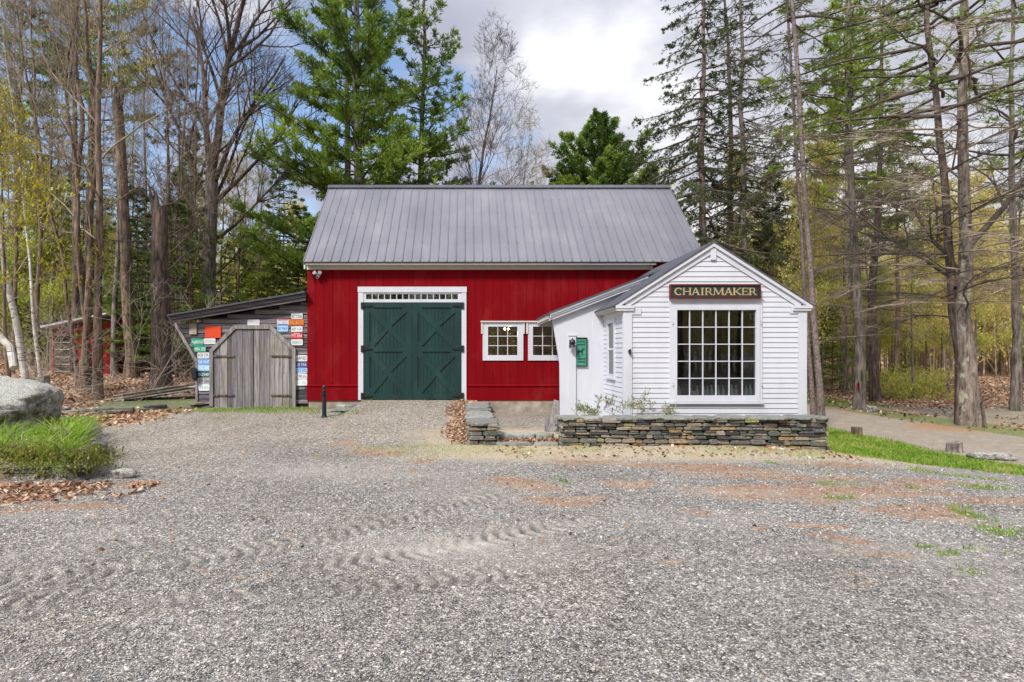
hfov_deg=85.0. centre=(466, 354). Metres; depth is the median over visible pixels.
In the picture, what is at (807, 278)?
budding tree
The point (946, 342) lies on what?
budding tree
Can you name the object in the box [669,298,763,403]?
shop window
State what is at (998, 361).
slim tree
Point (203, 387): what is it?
license plate
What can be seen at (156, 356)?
bare shrub
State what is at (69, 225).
young hemlock
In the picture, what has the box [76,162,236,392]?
dead tree
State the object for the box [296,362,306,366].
license plate
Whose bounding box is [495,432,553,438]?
stone step
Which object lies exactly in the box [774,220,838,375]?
young hemlock
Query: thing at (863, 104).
pine
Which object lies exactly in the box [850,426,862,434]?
tree stump
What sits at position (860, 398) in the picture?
pine
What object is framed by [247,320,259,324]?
license plate
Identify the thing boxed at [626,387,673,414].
rose shoot
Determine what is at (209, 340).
license plate
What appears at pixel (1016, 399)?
pine
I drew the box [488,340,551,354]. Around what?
timber frame
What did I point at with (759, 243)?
woods pine
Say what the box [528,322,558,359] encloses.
window
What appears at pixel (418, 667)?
bigger stones
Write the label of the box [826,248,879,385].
budding tree
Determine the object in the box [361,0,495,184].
white pine
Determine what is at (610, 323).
side window
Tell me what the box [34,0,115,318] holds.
bare tree
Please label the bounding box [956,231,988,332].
slim tree
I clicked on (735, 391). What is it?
glass bottle
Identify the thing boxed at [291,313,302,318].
license plate
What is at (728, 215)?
spruce
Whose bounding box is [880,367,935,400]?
leafy bush
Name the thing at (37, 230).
budding tree
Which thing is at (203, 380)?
license plate
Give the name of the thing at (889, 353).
slim tree
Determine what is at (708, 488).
fallen pine needles
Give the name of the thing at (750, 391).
glass bottle
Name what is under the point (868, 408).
white rock
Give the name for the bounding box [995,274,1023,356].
budding tree
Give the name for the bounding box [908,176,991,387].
budding tree
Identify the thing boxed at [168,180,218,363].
budding tree
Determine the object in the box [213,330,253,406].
plank door
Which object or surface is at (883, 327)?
budding tree
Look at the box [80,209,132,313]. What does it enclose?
budding tree
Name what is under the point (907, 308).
budding tree
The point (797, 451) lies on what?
dry verge grass
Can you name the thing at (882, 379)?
leafy bush
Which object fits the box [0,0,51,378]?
birch
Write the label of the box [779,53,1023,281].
bare tree
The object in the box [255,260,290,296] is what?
young hemlock
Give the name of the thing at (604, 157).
white pine
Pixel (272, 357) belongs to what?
plank door
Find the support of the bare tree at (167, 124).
on the ground at (238, 434)
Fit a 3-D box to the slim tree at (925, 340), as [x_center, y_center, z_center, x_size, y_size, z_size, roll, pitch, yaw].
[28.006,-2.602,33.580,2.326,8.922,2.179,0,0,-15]
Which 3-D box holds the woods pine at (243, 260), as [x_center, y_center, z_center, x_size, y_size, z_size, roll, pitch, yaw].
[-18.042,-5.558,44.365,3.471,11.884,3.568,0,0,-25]
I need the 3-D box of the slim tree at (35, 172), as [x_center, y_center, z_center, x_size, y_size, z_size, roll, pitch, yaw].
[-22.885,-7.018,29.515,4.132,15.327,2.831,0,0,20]
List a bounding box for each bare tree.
[0,0,114,367]
[0,0,115,376]
[0,0,140,389]
[0,0,155,390]
[0,0,197,392]
[0,0,226,394]
[0,0,262,399]
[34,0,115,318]
[41,0,183,376]
[87,0,204,320]
[96,0,340,308]
[109,0,245,372]
[115,46,235,365]
[184,130,257,303]
[186,104,274,302]
[218,129,287,298]
[397,8,564,184]
[486,110,560,184]
[517,155,553,184]
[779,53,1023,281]
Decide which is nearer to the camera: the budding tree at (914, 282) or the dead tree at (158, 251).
the dead tree at (158, 251)
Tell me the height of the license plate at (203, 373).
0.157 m
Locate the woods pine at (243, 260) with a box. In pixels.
[224,212,256,294]
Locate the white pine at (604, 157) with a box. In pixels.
[530,107,660,184]
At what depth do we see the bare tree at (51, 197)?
24.90 m
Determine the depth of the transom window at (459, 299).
14.48 m
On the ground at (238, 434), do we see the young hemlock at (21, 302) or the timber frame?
the young hemlock at (21, 302)
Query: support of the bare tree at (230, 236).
on the ground at (238, 434)
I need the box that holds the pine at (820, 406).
[716,0,873,416]
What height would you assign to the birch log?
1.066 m
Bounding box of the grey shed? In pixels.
[167,291,307,407]
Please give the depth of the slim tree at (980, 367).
42.35 m
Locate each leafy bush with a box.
[866,361,898,398]
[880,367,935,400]
[881,361,935,390]
[890,364,953,396]
[903,362,954,399]
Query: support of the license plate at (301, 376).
attached to the grey shed
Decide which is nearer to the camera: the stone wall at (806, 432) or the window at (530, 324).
the stone wall at (806, 432)
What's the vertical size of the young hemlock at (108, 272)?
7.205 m
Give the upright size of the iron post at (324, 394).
0.769 m
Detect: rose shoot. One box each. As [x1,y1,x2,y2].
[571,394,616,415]
[575,402,599,414]
[616,397,643,414]
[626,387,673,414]
[633,398,678,414]
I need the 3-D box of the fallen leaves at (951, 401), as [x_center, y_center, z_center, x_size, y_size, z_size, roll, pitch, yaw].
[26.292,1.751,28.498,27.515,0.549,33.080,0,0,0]
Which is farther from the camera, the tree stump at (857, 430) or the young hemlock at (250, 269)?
the young hemlock at (250, 269)
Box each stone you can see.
[84,441,107,448]
[100,445,115,455]
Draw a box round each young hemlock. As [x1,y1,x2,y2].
[0,199,70,367]
[0,225,57,361]
[2,164,80,360]
[23,154,120,358]
[75,180,190,372]
[77,211,194,352]
[77,250,151,369]
[92,225,178,311]
[106,197,217,377]
[118,224,199,310]
[139,170,227,304]
[140,145,245,367]
[216,244,250,303]
[230,259,266,303]
[235,155,308,301]
[243,210,289,299]
[252,204,311,298]
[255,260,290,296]
[271,216,317,295]
[758,236,833,370]
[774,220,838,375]
[792,241,866,381]
[807,295,854,393]
[889,327,922,376]
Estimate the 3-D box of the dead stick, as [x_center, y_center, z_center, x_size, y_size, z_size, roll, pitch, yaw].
[15.297,0.611,16.042,2.164,1.341,0.038,0,0,-31]
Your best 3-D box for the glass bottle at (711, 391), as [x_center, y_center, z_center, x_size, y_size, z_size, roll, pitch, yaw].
[4.794,0.692,10.890,0.072,0.195,0.071,0,0,0]
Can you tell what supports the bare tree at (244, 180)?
on the ground at (238, 434)
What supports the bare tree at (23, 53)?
on the ground at (238, 434)
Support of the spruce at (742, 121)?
on the ground at (238, 434)
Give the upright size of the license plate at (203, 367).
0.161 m
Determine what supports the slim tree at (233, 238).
on the ground at (238, 434)
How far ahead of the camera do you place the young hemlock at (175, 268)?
29.02 m
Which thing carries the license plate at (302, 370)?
attached to the grey shed
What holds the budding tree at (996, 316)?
on the ground at (238, 434)
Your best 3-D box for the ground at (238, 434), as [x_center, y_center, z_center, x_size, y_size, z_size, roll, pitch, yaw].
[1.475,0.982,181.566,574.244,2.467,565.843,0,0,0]
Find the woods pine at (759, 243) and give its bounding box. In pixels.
[735,161,812,285]
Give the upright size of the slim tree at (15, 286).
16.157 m
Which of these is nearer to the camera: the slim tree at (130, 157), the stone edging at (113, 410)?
the stone edging at (113, 410)
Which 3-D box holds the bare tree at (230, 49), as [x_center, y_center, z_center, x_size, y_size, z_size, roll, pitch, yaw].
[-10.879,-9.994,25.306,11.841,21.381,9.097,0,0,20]
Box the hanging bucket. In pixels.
[190,368,197,380]
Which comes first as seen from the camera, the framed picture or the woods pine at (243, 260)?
the framed picture
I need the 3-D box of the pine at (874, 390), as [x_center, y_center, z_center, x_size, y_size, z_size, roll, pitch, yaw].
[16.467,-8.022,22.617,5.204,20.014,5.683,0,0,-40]
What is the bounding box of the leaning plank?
[544,400,559,431]
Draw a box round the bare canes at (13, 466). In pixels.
[0,416,91,473]
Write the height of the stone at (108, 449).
0.203 m
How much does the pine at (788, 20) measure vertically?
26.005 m
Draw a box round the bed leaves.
[0,475,161,505]
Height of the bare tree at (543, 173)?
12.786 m
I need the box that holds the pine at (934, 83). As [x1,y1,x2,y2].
[770,0,1023,423]
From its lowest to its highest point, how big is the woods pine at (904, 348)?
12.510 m
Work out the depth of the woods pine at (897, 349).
29.91 m
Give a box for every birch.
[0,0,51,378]
[0,0,70,375]
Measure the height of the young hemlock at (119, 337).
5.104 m
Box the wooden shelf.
[743,334,753,394]
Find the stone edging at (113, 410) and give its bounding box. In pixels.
[62,402,211,414]
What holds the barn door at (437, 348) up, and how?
in the red barn
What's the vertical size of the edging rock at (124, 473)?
0.172 m
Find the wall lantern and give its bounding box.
[569,338,575,348]
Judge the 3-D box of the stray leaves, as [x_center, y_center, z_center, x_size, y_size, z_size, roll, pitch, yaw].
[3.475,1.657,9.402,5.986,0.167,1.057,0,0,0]
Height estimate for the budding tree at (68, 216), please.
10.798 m
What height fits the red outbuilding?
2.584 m
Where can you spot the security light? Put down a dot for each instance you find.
(319, 273)
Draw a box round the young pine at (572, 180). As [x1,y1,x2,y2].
[550,173,584,184]
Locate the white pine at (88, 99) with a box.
[4,0,176,314]
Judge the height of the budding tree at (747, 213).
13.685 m
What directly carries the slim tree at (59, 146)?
on the ground at (238, 434)
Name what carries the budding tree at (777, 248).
on the ground at (238, 434)
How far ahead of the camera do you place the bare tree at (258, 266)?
32.84 m
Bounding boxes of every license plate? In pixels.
[191,338,203,345]
[194,346,205,351]
[197,352,208,357]
[197,358,208,364]
[198,365,208,370]
[198,371,208,376]
[198,378,208,383]
[199,384,208,390]
[204,338,214,343]
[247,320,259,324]
[277,319,288,324]
[277,326,287,331]
[289,319,303,324]
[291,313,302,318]
[291,326,302,331]
[291,333,302,338]
[291,339,302,344]
[296,355,306,360]
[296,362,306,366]
[296,368,306,373]
[296,374,306,378]
[296,379,306,385]
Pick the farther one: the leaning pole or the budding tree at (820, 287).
the budding tree at (820, 287)
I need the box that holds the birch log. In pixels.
[0,332,17,369]
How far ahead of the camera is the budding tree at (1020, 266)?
41.91 m
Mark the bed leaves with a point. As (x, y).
(79, 486)
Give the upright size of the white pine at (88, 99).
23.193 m
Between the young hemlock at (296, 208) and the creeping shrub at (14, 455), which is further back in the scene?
the young hemlock at (296, 208)
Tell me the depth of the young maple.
14.48 m
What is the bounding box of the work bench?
[533,347,556,349]
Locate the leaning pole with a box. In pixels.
[980,393,987,428]
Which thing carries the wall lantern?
attached to the white shop
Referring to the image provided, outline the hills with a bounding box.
[3,348,1007,362]
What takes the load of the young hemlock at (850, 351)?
on the ground at (238, 434)
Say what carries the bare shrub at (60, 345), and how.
on the ground at (238, 434)
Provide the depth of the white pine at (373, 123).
25.86 m
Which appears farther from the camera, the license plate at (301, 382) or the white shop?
the license plate at (301, 382)
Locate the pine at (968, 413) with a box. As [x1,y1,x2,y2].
[757,0,1023,426]
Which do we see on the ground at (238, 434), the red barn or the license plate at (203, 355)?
the red barn
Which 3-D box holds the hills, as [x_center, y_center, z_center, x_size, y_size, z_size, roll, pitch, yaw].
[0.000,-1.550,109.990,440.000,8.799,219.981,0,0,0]
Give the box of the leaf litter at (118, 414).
[0,358,197,425]
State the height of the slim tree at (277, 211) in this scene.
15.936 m
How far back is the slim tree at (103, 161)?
29.38 m
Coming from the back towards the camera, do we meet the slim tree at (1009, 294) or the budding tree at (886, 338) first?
the budding tree at (886, 338)
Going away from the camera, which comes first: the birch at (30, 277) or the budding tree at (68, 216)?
the birch at (30, 277)
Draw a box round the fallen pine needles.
[1,441,1021,561]
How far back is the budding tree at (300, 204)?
42.08 m
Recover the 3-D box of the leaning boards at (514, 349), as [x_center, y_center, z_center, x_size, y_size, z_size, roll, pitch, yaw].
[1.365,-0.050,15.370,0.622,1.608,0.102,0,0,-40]
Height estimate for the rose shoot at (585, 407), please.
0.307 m
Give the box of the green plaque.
[576,338,586,365]
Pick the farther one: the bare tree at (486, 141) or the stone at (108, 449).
the bare tree at (486, 141)
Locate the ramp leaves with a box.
[440,399,468,443]
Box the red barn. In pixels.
[303,185,699,411]
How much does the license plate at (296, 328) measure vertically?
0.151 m
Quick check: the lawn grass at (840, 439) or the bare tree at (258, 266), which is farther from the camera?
the bare tree at (258, 266)
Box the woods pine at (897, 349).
[844,95,934,375]
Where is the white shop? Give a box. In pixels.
[536,241,813,415]
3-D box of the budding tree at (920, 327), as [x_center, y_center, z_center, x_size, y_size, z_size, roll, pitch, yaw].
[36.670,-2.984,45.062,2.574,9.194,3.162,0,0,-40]
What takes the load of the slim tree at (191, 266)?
on the ground at (238, 434)
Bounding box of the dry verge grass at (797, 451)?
[310,443,909,465]
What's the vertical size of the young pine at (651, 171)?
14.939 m
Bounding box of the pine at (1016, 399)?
[894,0,1023,410]
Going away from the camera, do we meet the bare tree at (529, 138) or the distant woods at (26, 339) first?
the bare tree at (529, 138)
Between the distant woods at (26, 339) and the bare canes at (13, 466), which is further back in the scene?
the distant woods at (26, 339)
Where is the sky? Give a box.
[0,0,1023,290]
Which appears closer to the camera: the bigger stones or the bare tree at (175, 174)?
the bigger stones
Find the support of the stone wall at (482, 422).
on the ground at (238, 434)
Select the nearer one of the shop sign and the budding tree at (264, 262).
the shop sign
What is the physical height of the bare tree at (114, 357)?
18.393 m
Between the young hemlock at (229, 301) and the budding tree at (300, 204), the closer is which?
the young hemlock at (229, 301)
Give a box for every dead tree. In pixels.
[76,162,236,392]
[112,80,139,378]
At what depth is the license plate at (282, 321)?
14.58 m
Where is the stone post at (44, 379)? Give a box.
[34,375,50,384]
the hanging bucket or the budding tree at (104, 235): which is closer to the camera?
the hanging bucket
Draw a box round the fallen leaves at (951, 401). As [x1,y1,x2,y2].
[807,373,1023,430]
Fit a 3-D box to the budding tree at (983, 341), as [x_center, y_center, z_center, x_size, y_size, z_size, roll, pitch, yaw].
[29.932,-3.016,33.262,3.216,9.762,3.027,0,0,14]
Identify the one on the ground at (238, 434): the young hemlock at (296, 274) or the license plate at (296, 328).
the young hemlock at (296, 274)
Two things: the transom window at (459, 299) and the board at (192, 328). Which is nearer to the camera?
the transom window at (459, 299)
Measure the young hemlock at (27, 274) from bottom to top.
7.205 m
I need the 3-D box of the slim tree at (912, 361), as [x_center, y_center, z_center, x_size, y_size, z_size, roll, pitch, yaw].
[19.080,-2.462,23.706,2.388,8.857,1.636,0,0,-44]
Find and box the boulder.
[0,376,63,435]
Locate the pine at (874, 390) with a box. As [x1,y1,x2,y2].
[805,0,957,402]
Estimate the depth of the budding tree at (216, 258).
38.43 m
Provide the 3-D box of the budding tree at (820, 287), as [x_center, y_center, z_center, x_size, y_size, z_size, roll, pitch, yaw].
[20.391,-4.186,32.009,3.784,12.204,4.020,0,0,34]
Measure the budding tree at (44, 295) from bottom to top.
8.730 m
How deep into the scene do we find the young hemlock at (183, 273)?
20.31 m
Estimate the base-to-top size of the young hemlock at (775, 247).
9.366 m
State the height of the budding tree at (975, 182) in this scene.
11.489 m
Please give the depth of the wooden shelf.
12.20 m
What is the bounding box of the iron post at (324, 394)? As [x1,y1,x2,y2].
[320,385,327,417]
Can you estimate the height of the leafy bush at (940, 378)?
1.857 m
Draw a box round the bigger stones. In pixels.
[0,456,1023,681]
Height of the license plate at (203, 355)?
0.148 m
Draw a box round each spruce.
[615,0,810,279]
[679,0,828,324]
[683,0,795,269]
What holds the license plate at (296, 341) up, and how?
attached to the grey shed
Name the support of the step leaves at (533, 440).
on the ground at (238, 434)
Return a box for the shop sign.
[669,284,760,298]
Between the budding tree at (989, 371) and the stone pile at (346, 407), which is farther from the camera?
the budding tree at (989, 371)
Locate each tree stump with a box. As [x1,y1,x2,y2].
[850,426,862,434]
[945,441,963,452]
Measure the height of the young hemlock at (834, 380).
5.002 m
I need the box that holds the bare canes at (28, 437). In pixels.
[0,422,69,468]
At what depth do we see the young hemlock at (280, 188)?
30.82 m
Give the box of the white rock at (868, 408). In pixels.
[865,405,877,411]
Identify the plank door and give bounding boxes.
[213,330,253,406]
[254,330,291,406]
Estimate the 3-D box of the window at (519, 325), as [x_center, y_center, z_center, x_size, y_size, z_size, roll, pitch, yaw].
[0.945,-0.344,14.498,1.057,0.994,0.064,0,0,0]
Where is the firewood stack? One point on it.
(66, 337)
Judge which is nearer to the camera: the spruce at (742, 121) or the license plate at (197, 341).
the license plate at (197, 341)
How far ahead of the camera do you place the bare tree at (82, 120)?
17.66 m
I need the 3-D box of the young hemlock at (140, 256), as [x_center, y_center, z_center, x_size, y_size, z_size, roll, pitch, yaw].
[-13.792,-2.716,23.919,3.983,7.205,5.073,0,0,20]
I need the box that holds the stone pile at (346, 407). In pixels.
[320,402,365,414]
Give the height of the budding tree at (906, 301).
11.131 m
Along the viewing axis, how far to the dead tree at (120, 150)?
20.30 m
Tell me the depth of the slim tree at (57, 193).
29.88 m
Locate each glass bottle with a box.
[710,385,713,394]
[721,385,724,394]
[730,385,733,394]
[734,385,737,394]
[744,385,747,394]
[748,384,752,394]
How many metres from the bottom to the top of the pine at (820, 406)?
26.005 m
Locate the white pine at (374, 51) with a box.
[218,0,457,278]
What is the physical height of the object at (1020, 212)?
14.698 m
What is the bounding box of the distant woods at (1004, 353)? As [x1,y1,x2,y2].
[658,159,1023,377]
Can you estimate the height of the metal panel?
0.316 m
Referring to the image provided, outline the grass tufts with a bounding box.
[554,460,1022,574]
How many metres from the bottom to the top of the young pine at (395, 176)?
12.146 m
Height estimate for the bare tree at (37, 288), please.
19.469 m
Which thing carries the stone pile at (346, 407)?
on the ground at (238, 434)
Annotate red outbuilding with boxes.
[40,313,150,374]
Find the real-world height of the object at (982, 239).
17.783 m
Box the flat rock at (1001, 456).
[966,452,1018,460]
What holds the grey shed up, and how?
on the ground at (238, 434)
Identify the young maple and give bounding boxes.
[0,77,122,376]
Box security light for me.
[313,271,321,278]
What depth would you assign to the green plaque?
12.36 m
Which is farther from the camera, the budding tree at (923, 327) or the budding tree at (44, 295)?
the budding tree at (923, 327)
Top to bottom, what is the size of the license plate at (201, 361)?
0.161 m
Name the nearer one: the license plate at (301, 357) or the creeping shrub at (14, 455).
the creeping shrub at (14, 455)
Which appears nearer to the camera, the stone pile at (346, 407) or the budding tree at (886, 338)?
the stone pile at (346, 407)
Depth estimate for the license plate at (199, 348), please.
14.58 m
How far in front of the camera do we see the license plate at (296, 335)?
14.58 m
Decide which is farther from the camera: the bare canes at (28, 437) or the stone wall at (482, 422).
the stone wall at (482, 422)
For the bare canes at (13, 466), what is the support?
on the ground at (238, 434)
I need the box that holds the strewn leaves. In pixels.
[84,450,1023,555]
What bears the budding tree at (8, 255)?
on the ground at (238, 434)
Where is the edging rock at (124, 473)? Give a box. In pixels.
[109,468,137,478]
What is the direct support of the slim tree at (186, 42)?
on the ground at (238, 434)
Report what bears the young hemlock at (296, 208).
on the ground at (238, 434)
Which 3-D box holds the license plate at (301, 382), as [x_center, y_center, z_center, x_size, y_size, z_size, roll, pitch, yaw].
[-4.328,0.733,14.582,0.294,0.157,0.004,-1,0,0]
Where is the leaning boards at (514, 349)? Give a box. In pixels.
[512,335,516,354]
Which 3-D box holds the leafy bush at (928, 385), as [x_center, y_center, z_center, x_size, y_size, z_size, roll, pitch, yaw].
[19.848,1.360,24.118,2.928,2.183,2.190,0,0,-18]
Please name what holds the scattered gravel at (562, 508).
on the ground at (238, 434)
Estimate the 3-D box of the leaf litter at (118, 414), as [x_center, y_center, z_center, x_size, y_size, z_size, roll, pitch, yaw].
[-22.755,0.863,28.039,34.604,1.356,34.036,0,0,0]
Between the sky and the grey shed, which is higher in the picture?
the sky
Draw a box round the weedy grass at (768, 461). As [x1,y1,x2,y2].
[87,397,1022,508]
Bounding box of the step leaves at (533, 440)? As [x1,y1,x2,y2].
[496,436,559,443]
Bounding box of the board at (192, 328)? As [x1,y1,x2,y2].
[189,323,196,333]
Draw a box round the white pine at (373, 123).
[275,4,417,240]
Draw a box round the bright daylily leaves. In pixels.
[0,409,133,459]
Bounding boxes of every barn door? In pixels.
[361,302,411,398]
[412,302,463,398]
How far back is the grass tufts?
5.91 m
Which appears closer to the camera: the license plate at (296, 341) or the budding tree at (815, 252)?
the license plate at (296, 341)
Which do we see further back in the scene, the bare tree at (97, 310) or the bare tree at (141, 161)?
the bare tree at (141, 161)
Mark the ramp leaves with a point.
(454, 429)
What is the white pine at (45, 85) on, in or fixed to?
on the ground at (238, 434)
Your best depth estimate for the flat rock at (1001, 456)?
10.12 m
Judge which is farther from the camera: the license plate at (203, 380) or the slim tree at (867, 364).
the slim tree at (867, 364)
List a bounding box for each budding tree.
[0,249,22,334]
[1,179,80,365]
[4,161,70,364]
[41,181,84,317]
[67,193,135,316]
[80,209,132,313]
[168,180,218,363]
[186,185,229,305]
[218,231,251,299]
[246,256,269,298]
[282,197,312,290]
[715,143,786,283]
[759,221,790,277]
[766,125,858,396]
[779,197,839,345]
[789,182,860,386]
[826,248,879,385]
[849,259,901,355]
[865,271,901,371]
[869,222,919,372]
[881,269,944,354]
[893,287,947,366]
[900,267,938,372]
[901,187,988,393]
[903,256,932,354]
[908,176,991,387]
[923,160,1022,365]
[937,231,1003,353]
[937,302,989,353]
[977,257,1011,362]
[977,272,1010,372]
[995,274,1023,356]
[997,214,1023,327]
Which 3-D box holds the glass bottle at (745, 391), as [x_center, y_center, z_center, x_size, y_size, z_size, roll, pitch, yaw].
[5.457,0.688,10.870,0.076,0.205,0.074,0,0,0]
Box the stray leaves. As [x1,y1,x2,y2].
[495,443,862,460]
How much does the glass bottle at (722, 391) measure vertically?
0.195 m
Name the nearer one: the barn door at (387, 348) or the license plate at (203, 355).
the barn door at (387, 348)
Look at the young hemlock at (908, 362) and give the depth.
30.99 m
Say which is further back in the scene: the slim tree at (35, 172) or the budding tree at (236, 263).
the budding tree at (236, 263)
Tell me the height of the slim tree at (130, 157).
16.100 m
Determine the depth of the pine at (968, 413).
14.88 m
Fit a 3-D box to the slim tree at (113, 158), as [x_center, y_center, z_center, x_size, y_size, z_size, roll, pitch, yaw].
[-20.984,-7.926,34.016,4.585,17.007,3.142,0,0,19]
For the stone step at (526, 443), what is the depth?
9.87 m
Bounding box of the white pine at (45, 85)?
[0,0,84,367]
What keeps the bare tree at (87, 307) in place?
on the ground at (238, 434)
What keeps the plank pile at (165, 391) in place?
on the ground at (238, 434)
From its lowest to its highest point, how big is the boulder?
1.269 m
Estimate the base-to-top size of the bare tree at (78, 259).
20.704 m
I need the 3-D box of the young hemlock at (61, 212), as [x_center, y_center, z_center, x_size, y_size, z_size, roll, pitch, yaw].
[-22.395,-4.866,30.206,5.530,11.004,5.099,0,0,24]
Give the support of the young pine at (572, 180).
on the ground at (238, 434)
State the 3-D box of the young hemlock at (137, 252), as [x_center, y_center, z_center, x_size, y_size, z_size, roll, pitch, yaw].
[-12.872,-3.049,22.058,4.167,7.656,4.213,0,0,9]
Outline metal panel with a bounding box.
[205,326,220,337]
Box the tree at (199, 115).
[141,48,223,297]
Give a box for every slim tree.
[0,1,88,373]
[8,78,68,339]
[10,75,84,329]
[45,101,148,305]
[46,77,82,319]
[93,0,230,372]
[94,73,173,272]
[104,88,150,260]
[126,0,262,367]
[220,155,257,302]
[258,166,296,293]
[778,196,807,289]
[814,178,886,395]
[831,140,905,392]
[832,181,877,384]
[885,258,901,374]
[891,193,934,398]
[904,267,940,373]
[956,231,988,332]
[973,210,1008,375]
[995,331,999,372]
[996,231,1023,328]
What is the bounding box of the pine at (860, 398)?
[757,0,951,409]
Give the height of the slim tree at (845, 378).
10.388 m
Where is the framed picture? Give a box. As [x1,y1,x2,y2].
[740,357,752,384]
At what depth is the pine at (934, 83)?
15.14 m
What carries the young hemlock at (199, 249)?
on the ground at (238, 434)
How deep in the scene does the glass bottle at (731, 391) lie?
10.84 m
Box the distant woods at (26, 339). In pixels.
[0,219,303,359]
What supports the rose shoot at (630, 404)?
on the stone wall at (806, 432)
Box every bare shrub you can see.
[0,241,239,400]
[0,273,130,405]
[84,282,253,397]
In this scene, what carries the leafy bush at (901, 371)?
on the ground at (238, 434)
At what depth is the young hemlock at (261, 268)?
35.73 m
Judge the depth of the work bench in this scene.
15.20 m
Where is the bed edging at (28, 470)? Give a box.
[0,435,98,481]
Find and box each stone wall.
[465,401,498,444]
[555,414,829,450]
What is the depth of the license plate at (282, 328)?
14.58 m
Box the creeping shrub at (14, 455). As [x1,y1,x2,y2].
[0,439,136,480]
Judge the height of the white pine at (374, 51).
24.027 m
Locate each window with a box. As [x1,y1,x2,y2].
[363,292,461,301]
[483,322,522,359]
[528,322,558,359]
[605,318,615,379]
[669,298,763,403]
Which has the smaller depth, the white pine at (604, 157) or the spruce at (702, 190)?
the spruce at (702, 190)
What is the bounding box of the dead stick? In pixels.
[982,353,1009,396]
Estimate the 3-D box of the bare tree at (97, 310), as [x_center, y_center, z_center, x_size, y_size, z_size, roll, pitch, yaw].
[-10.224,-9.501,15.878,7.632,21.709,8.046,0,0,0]
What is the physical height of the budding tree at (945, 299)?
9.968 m
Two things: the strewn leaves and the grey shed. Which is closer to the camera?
the strewn leaves
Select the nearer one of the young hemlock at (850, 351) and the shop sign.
the shop sign
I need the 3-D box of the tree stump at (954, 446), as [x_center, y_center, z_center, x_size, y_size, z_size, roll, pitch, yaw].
[9.642,1.832,10.999,0.298,0.244,0.268,0,0,38]
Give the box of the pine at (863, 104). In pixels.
[778,0,939,388]
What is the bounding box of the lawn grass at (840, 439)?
[825,425,1023,475]
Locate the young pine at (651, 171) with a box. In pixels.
[635,166,695,223]
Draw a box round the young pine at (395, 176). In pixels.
[373,169,402,183]
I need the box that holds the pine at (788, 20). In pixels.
[702,0,932,414]
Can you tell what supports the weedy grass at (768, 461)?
on the ground at (238, 434)
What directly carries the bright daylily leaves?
on the ground at (238, 434)
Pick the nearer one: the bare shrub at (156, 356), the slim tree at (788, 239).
the bare shrub at (156, 356)
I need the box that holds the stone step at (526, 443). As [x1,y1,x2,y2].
[496,441,570,445]
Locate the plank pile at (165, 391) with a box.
[105,382,194,401]
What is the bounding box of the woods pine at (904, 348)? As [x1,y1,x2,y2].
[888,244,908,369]
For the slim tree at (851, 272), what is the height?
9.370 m
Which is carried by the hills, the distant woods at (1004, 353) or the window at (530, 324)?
the distant woods at (1004, 353)
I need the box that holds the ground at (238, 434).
[0,356,1023,681]
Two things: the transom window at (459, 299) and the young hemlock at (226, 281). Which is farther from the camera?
the young hemlock at (226, 281)
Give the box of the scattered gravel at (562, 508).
[0,450,1023,538]
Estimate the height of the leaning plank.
0.642 m
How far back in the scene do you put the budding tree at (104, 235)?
28.00 m
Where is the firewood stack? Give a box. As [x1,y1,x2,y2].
[54,335,72,374]
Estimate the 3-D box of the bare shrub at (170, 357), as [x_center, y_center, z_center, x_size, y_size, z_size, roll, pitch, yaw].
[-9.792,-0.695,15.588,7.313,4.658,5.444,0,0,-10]

